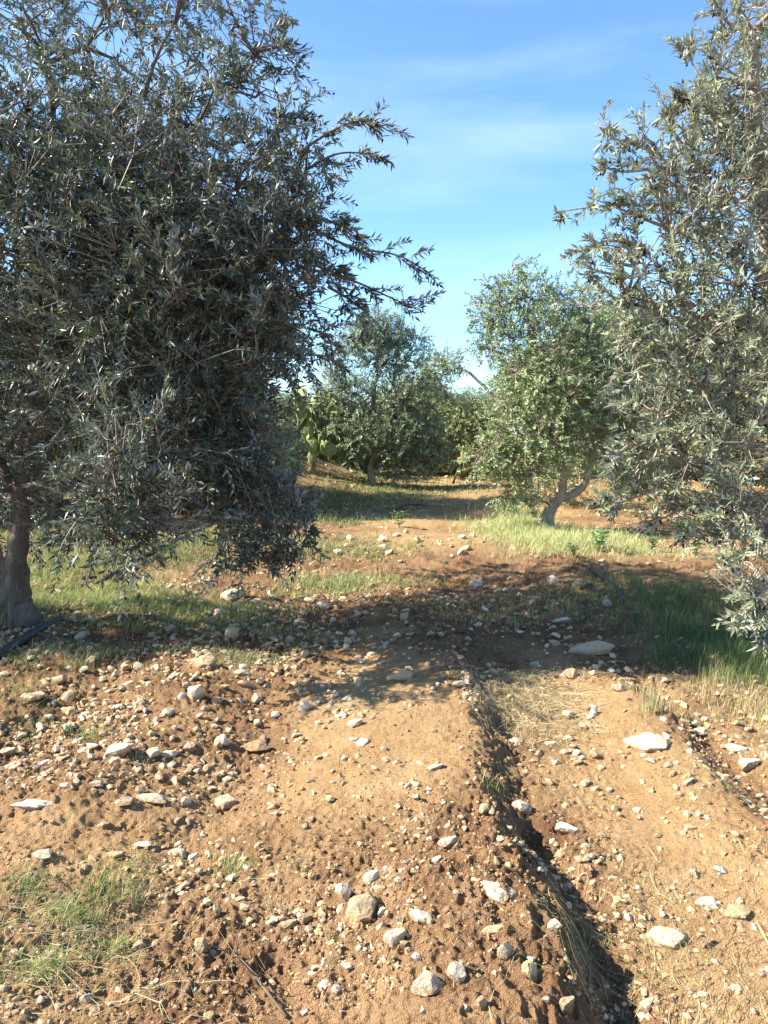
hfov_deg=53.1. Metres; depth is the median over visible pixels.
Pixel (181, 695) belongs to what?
stone
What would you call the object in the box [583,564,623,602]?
irrigation pipe
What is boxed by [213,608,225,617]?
stone
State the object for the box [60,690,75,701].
stone
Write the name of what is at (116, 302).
olive tree
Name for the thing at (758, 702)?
grass
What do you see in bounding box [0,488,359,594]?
grass
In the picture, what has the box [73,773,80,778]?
stone
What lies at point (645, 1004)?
stone
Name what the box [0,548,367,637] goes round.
grass
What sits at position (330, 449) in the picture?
prickly pear
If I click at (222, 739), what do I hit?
stone
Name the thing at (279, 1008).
fallen branch
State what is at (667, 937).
stone
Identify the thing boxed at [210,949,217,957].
stone
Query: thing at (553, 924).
stone
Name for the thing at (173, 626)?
stone
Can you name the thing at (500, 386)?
olive tree
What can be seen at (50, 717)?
stone
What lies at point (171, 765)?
stone
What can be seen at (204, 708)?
stone
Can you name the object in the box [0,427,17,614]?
olive tree
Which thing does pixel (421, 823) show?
stone
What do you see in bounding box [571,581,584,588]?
stone
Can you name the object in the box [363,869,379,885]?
stone
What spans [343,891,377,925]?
stone
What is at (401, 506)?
fallen branch
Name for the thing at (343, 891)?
stone
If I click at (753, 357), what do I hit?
olive tree
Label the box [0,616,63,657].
irrigation pipe
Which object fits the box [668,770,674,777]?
stone
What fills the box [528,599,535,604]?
stone
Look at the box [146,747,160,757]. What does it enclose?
stone
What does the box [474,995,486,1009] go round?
stone
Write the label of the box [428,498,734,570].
grass
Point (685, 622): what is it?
grass tuft
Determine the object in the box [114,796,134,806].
stone
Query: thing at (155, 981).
stone
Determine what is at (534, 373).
olive tree
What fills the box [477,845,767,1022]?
straw
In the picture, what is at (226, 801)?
stone
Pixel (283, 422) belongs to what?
shrub
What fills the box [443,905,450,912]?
stone
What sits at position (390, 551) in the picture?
stone
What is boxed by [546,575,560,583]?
stone
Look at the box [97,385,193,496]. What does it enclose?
olive tree
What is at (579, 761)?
stone
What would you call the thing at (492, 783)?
grass tuft
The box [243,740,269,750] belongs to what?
stone
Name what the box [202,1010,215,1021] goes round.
stone
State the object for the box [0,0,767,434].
sky
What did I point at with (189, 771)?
stone
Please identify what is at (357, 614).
stone
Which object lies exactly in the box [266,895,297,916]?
grass tuft
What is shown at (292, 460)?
olive tree
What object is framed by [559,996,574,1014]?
stone
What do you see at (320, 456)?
prickly pear
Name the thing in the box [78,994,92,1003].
stone
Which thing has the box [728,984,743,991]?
stone
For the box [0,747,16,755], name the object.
stone
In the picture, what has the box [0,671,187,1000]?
grass
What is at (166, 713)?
stone
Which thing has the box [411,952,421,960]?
stone
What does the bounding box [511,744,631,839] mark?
straw
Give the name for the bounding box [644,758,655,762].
stone
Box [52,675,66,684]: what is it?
stone
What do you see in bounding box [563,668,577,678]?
stone
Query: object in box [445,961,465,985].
stone
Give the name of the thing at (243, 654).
grass
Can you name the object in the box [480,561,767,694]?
grass
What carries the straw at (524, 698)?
on the ground at (514, 997)
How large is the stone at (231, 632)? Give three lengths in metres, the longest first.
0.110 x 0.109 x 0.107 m
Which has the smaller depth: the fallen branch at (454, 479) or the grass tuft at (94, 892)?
the grass tuft at (94, 892)
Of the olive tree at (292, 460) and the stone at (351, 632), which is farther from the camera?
the olive tree at (292, 460)
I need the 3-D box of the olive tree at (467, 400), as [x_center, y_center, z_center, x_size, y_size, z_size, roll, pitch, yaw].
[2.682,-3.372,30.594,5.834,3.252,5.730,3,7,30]
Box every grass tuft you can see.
[61,716,119,744]
[74,848,159,920]
[115,878,153,909]
[127,746,149,765]
[204,846,260,880]
[214,652,247,668]
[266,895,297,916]
[476,771,504,799]
[497,600,521,612]
[637,675,670,714]
[671,613,698,629]
[697,648,738,682]
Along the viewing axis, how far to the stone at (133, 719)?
4.10 m
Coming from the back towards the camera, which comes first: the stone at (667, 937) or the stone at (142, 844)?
the stone at (142, 844)
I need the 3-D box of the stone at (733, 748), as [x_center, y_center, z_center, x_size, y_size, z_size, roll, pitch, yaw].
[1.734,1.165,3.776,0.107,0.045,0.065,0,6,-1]
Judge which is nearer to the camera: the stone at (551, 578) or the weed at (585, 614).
the weed at (585, 614)
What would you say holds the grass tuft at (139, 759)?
on the ground at (514, 997)
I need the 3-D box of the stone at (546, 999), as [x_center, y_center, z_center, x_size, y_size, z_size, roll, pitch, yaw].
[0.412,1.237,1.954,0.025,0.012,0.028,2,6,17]
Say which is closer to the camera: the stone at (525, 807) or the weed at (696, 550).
the stone at (525, 807)
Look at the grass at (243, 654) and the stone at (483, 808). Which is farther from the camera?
the grass at (243, 654)
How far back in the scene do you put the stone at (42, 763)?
3.56 m
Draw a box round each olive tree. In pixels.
[0,0,445,630]
[0,258,15,485]
[0,269,104,520]
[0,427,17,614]
[72,251,326,512]
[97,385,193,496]
[234,319,273,418]
[261,391,357,435]
[268,391,388,466]
[304,295,462,486]
[395,384,509,447]
[398,342,508,472]
[452,253,677,529]
[480,349,595,478]
[514,286,711,508]
[548,0,767,663]
[636,295,767,477]
[713,289,767,494]
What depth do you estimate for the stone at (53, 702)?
4.37 m
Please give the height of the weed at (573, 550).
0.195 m
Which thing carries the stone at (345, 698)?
on the ground at (514, 997)
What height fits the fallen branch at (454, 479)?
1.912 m
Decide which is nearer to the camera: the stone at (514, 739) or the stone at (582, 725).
the stone at (514, 739)
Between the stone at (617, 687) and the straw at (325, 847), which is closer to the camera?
the straw at (325, 847)
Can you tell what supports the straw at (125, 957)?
on the ground at (514, 997)
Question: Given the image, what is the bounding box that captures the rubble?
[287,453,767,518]
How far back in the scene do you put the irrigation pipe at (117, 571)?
8.57 m
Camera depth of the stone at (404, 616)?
6.27 m
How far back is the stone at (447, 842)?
2.67 m
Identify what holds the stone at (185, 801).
on the ground at (514, 997)
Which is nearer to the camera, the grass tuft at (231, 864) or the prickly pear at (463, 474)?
the grass tuft at (231, 864)
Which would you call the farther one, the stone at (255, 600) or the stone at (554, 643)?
the stone at (255, 600)
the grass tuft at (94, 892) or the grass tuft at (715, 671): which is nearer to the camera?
the grass tuft at (94, 892)
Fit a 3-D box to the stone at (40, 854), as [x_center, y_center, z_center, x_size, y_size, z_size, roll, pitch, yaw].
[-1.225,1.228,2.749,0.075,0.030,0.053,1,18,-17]
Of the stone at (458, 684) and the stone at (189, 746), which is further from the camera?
the stone at (458, 684)
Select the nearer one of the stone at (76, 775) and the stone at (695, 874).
the stone at (695, 874)
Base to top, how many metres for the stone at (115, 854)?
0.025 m
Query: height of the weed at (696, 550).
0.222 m
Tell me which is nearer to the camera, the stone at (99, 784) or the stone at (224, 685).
the stone at (99, 784)
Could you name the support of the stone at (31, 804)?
on the ground at (514, 997)
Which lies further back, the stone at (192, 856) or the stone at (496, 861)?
the stone at (192, 856)
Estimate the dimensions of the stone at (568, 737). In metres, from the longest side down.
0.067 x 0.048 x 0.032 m
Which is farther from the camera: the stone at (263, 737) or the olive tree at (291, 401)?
the olive tree at (291, 401)
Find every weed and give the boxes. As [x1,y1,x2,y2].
[62,724,73,737]
[389,509,407,526]
[567,542,579,557]
[580,606,592,619]
[589,528,610,551]
[630,610,641,623]
[647,536,659,549]
[671,518,704,538]
[689,539,702,554]
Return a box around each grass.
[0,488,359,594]
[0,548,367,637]
[0,589,343,690]
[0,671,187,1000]
[168,528,496,654]
[190,458,502,527]
[361,586,658,635]
[369,478,766,521]
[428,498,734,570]
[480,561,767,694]
[583,670,767,737]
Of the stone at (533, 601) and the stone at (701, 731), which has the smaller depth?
the stone at (701, 731)
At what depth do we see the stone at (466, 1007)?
1.91 m
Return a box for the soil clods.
[0,581,767,1023]
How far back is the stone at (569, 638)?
5.76 m
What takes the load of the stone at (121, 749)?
on the ground at (514, 997)
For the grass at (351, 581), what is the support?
on the ground at (514, 997)
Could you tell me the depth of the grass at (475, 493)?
16.30 m
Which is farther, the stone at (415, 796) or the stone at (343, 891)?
the stone at (415, 796)
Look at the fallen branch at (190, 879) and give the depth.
2.75 m
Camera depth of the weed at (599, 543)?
9.71 m
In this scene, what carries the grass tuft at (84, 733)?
on the ground at (514, 997)
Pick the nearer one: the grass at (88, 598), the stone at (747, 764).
the stone at (747, 764)
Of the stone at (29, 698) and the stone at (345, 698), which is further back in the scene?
the stone at (345, 698)
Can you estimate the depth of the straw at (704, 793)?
3.25 m
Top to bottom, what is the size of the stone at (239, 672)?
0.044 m
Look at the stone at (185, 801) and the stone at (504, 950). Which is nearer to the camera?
the stone at (504, 950)
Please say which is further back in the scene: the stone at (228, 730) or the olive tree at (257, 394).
the olive tree at (257, 394)
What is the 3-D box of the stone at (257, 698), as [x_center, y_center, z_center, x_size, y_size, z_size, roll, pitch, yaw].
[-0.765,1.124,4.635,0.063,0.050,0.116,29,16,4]
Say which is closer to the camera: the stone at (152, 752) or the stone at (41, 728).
the stone at (152, 752)
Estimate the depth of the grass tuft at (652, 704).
4.07 m
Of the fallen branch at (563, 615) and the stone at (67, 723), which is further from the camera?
the fallen branch at (563, 615)
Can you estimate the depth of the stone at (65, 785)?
3.22 m
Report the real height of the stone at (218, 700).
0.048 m
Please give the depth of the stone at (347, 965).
2.18 m
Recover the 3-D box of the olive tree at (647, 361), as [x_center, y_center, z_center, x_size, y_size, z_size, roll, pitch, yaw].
[4.460,-2.220,15.409,3.886,4.711,3.269,6,8,44]
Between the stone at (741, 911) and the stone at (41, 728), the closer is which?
the stone at (741, 911)
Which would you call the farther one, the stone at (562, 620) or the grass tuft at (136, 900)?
the stone at (562, 620)
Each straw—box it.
[0,594,767,1023]
[0,877,232,1023]
[117,912,271,1022]
[234,779,420,907]
[442,652,630,748]
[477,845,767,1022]
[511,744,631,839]
[618,740,766,843]
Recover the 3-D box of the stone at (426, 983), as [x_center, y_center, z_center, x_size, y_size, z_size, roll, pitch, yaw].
[0.110,1.233,2.010,0.086,0.054,0.063,-13,4,-21]
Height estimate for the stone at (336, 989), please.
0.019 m
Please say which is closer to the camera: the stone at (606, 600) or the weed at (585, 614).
the weed at (585, 614)
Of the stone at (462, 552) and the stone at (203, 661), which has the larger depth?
the stone at (462, 552)
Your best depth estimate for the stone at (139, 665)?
4.99 m
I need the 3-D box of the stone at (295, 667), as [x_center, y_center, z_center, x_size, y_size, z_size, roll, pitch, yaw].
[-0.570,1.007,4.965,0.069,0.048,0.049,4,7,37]
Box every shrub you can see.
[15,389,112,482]
[259,410,307,438]
[281,404,396,474]
[364,371,515,447]
[371,394,512,475]
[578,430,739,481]
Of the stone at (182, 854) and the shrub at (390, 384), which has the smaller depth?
the stone at (182, 854)
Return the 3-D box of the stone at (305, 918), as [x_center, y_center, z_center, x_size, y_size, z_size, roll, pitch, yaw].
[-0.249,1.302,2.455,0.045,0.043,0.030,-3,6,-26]
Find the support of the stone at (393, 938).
on the ground at (514, 997)
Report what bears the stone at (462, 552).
on the ground at (514, 997)
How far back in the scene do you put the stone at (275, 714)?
4.33 m
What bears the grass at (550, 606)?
on the ground at (514, 997)
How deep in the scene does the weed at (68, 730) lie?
3.92 m
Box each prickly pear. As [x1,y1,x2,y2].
[292,383,344,473]
[317,417,347,466]
[449,449,482,480]
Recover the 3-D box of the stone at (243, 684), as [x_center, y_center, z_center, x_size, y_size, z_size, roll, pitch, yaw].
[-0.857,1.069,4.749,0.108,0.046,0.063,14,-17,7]
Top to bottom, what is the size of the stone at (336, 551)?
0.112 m
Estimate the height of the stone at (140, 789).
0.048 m
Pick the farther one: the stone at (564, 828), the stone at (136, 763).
the stone at (136, 763)
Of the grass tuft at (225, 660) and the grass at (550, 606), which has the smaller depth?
the grass tuft at (225, 660)
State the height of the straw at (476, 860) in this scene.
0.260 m
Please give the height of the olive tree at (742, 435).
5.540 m
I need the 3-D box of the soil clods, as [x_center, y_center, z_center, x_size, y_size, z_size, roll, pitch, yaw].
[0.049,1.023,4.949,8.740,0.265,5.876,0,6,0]
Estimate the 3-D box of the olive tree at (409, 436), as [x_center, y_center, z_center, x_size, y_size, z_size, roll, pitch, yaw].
[-0.029,-2.977,19.179,4.132,4.745,2.119,0,6,0]
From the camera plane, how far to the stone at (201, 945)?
2.32 m
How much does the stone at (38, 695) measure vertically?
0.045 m
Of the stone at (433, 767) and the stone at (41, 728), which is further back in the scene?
the stone at (41, 728)
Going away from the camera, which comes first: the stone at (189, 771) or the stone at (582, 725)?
the stone at (189, 771)
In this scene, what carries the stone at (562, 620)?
on the ground at (514, 997)
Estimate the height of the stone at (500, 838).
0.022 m
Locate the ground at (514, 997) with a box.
[0,435,767,1023]
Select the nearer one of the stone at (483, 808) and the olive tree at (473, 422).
the stone at (483, 808)
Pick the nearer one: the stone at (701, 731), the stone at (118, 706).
the stone at (701, 731)
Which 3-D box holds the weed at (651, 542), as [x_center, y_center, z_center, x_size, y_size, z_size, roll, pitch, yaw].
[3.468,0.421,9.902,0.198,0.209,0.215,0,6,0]
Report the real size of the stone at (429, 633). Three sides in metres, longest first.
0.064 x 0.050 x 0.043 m
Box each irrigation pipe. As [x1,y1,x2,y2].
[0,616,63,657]
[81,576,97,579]
[103,525,209,580]
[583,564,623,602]
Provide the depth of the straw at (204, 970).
2.25 m
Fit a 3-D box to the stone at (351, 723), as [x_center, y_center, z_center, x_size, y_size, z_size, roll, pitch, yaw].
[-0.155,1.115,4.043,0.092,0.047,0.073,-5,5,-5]
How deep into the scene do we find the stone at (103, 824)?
3.00 m
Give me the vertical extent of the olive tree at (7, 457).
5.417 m
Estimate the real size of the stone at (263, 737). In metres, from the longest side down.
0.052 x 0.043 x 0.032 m
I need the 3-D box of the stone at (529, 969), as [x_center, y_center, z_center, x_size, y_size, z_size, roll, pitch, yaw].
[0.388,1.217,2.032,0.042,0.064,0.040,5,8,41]
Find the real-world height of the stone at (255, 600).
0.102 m
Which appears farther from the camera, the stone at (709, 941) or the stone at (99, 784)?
the stone at (99, 784)
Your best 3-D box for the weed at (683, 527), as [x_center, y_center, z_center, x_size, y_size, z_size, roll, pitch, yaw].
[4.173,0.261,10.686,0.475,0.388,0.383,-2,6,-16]
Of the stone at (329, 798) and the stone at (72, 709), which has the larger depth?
the stone at (72, 709)
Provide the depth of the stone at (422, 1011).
1.93 m
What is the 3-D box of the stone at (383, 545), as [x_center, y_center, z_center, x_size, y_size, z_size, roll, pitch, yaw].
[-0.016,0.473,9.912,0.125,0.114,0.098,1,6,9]
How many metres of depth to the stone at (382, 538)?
10.36 m
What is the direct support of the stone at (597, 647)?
on the ground at (514, 997)
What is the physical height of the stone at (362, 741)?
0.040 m
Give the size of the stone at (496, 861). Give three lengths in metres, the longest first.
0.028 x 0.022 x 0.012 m
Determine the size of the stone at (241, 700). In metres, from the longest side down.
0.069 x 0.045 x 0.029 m
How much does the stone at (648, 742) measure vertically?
0.094 m
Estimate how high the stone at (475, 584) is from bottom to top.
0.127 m
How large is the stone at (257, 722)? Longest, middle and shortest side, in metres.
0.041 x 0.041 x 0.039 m
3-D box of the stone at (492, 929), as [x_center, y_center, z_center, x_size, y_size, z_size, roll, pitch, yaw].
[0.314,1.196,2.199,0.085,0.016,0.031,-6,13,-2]
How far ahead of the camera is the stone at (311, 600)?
7.22 m
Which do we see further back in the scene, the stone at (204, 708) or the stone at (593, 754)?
the stone at (204, 708)
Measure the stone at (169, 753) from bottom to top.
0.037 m
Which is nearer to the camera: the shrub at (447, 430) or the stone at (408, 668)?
the stone at (408, 668)
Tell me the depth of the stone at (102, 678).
4.82 m
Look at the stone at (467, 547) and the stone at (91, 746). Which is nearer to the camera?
the stone at (91, 746)
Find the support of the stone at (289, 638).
on the ground at (514, 997)
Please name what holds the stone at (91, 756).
on the ground at (514, 997)
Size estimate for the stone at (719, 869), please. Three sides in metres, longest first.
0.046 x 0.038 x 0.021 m
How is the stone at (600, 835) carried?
on the ground at (514, 997)
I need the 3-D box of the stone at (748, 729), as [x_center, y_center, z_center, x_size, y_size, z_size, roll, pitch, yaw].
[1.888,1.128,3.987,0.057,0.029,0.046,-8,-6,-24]
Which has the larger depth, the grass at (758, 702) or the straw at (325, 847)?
the grass at (758, 702)
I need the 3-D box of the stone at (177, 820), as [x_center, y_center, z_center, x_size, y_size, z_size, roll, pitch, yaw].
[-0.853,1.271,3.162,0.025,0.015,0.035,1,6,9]
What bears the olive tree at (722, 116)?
on the ground at (514, 997)
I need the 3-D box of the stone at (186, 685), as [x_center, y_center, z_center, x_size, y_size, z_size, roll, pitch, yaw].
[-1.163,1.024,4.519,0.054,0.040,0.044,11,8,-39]
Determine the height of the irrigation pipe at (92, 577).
0.051 m
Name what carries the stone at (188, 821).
on the ground at (514, 997)
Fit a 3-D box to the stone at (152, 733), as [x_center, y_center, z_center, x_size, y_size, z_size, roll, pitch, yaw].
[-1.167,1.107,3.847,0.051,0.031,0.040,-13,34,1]
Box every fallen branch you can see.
[169,869,212,888]
[194,921,287,1018]
[394,492,427,510]
[452,448,489,483]
[518,598,594,623]
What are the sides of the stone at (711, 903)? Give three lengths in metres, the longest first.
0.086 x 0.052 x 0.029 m
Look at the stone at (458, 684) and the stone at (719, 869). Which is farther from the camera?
the stone at (458, 684)
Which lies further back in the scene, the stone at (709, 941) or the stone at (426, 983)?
the stone at (709, 941)
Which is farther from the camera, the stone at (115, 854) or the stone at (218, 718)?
the stone at (218, 718)
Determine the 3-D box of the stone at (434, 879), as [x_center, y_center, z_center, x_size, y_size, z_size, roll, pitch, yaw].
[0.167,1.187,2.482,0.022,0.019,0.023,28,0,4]
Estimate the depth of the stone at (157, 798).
3.25 m
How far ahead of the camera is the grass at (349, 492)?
17.90 m
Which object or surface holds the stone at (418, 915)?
on the ground at (514, 997)
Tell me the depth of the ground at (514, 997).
3.24 m
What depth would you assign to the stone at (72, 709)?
4.31 m
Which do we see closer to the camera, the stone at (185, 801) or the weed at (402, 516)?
the stone at (185, 801)
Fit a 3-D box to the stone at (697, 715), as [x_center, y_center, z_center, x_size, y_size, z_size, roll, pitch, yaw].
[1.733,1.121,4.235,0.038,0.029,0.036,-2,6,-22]
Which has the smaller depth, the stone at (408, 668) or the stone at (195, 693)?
the stone at (195, 693)
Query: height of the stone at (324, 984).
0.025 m
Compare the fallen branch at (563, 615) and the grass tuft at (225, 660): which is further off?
the fallen branch at (563, 615)
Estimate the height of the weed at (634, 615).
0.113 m
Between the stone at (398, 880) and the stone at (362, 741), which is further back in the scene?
the stone at (362, 741)
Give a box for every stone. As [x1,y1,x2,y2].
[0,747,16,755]
[10,799,51,810]
[16,693,35,702]
[29,691,45,700]
[31,848,53,860]
[33,765,40,771]
[36,724,45,732]
[38,759,50,766]
[44,714,53,720]
[50,700,56,705]
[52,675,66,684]
[59,783,69,787]
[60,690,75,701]
[61,706,78,713]
[62,722,74,732]
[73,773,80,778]
[74,631,86,640]
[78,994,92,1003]
[84,743,99,750]
[87,754,94,759]
[89,780,103,788]
[95,821,109,828]
[99,675,106,681]
[104,742,133,758]
[104,851,124,858]
[111,704,123,709]
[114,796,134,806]
[130,717,138,722]
[131,939,147,951]
[132,841,151,847]
[133,662,144,669]
[133,761,140,766]
[135,786,145,793]
[136,793,166,803]
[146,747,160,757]
[147,730,155,736]
[149,978,158,984]
[159,708,173,718]
[161,750,179,757]
[166,624,175,631]
[167,762,175,768]
[167,848,186,857]
[174,817,180,823]
[177,692,184,699]
[180,796,191,806]
[182,682,190,688]
[182,741,196,751]
[185,768,191,774]
[185,818,190,825]
[187,684,204,700]
[188,852,197,859]
[193,655,217,668]
[195,937,207,954]
[200,706,209,711]
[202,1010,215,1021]
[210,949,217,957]
[211,697,222,703]
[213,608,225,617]
[213,904,221,916]
[214,734,229,745]
[215,716,222,721]
[215,794,235,809]
[220,587,246,601]
[220,684,229,687]
[224,626,238,639]
[225,727,232,732]
[234,669,248,675]
[237,680,253,687]
[237,698,244,703]
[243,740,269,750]
[249,598,261,605]
[251,693,262,702]
[254,719,261,725]
[260,735,266,742]
[267,803,277,809]
[271,711,279,717]
[278,919,297,928]
[285,635,294,643]
[290,665,300,670]
[297,701,310,711]
[299,913,312,924]
[304,597,314,603]
[306,816,312,823]
[316,602,329,610]
[317,979,329,989]
[325,795,334,801]
[330,985,342,994]
[333,549,341,555]
[334,883,351,902]
[341,695,352,700]
[341,962,353,969]
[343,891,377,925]
[346,718,362,727]
[348,629,356,636]
[353,611,360,617]
[355,738,369,746]
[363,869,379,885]
[377,535,387,541]
[378,544,386,550]
[378,906,385,917]
[382,927,405,948]
[385,549,392,555]
[386,671,412,681]
[394,876,402,884]
[396,916,404,922]
[400,612,407,620]
[405,666,412,670]
[408,909,432,924]
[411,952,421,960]
[411,970,443,996]
[412,781,420,787]
[412,794,419,799]
[417,820,423,826]
[420,1005,425,1014]
[426,631,434,636]
[427,763,442,770]
[431,855,441,863]
[432,875,437,882]
[437,835,457,848]
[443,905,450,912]
[443,923,451,930]
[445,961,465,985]
[452,681,465,687]
[457,548,468,555]
[461,545,472,550]
[463,1003,469,1011]
[468,579,482,590]
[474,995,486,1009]
[475,878,517,904]
[479,803,488,813]
[479,923,503,934]
[493,859,499,864]
[496,835,505,841]
[497,942,512,959]
[508,737,521,743]
[511,799,531,815]
[521,960,536,981]
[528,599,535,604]
[542,996,550,1002]
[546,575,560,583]
[547,918,562,930]
[549,640,560,646]
[551,617,572,623]
[555,822,577,834]
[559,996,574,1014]
[562,710,574,718]
[563,635,573,640]
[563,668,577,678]
[563,734,573,741]
[567,640,614,655]
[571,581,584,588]
[573,749,580,755]
[574,759,582,763]
[578,723,587,729]
[588,750,599,758]
[590,707,596,715]
[596,832,606,836]
[602,598,611,606]
[611,683,625,691]
[623,732,669,752]
[623,955,633,963]
[639,997,653,1012]
[643,926,687,950]
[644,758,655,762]
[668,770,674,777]
[683,778,692,785]
[689,869,699,877]
[693,712,701,717]
[693,727,709,734]
[695,896,719,908]
[698,938,713,948]
[711,866,726,873]
[721,903,750,919]
[724,743,747,753]
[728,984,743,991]
[738,758,759,771]
[744,726,752,732]
[747,715,757,720]
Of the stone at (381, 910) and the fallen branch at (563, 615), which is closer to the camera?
the stone at (381, 910)
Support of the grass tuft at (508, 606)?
on the ground at (514, 997)
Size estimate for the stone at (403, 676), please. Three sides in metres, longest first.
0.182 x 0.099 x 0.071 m
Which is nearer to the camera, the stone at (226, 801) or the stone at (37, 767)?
the stone at (226, 801)
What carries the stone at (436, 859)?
on the ground at (514, 997)
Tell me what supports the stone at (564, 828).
on the ground at (514, 997)
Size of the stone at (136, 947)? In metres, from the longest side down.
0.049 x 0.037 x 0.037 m
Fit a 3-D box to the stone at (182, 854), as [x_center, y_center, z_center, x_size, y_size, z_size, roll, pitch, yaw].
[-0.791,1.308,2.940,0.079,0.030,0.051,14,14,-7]
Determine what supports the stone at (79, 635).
on the ground at (514, 997)
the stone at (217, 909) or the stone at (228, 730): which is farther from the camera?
the stone at (228, 730)
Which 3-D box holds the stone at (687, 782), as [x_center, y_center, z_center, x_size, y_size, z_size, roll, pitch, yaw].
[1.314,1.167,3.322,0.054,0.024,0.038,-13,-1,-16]
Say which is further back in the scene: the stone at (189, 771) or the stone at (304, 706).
the stone at (304, 706)
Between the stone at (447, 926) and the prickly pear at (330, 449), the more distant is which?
the prickly pear at (330, 449)
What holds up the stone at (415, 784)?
on the ground at (514, 997)
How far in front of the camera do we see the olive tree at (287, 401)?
28.99 m
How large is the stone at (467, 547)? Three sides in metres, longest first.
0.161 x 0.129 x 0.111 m
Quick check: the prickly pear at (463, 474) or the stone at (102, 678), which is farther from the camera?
the prickly pear at (463, 474)
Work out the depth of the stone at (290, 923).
2.44 m
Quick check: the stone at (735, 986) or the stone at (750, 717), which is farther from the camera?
the stone at (750, 717)
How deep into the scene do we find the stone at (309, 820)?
3.07 m
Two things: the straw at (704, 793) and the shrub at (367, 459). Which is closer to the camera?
the straw at (704, 793)
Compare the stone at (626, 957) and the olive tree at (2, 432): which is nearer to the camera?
the stone at (626, 957)
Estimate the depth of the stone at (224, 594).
7.33 m
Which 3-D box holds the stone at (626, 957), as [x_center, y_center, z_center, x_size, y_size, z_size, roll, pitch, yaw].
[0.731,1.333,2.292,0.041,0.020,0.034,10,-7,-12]
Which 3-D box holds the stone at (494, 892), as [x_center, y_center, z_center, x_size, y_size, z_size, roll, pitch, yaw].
[0.349,1.183,2.392,0.083,0.047,0.149,-7,12,-38]
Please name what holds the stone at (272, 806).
on the ground at (514, 997)
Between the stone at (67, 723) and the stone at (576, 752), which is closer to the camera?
the stone at (576, 752)
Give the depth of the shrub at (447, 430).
22.98 m
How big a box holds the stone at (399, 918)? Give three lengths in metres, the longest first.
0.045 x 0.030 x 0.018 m
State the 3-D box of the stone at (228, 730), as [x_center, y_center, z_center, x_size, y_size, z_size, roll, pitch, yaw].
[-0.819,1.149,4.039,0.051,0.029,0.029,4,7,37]
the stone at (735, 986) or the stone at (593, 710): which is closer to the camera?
the stone at (735, 986)
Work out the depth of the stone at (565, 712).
4.26 m

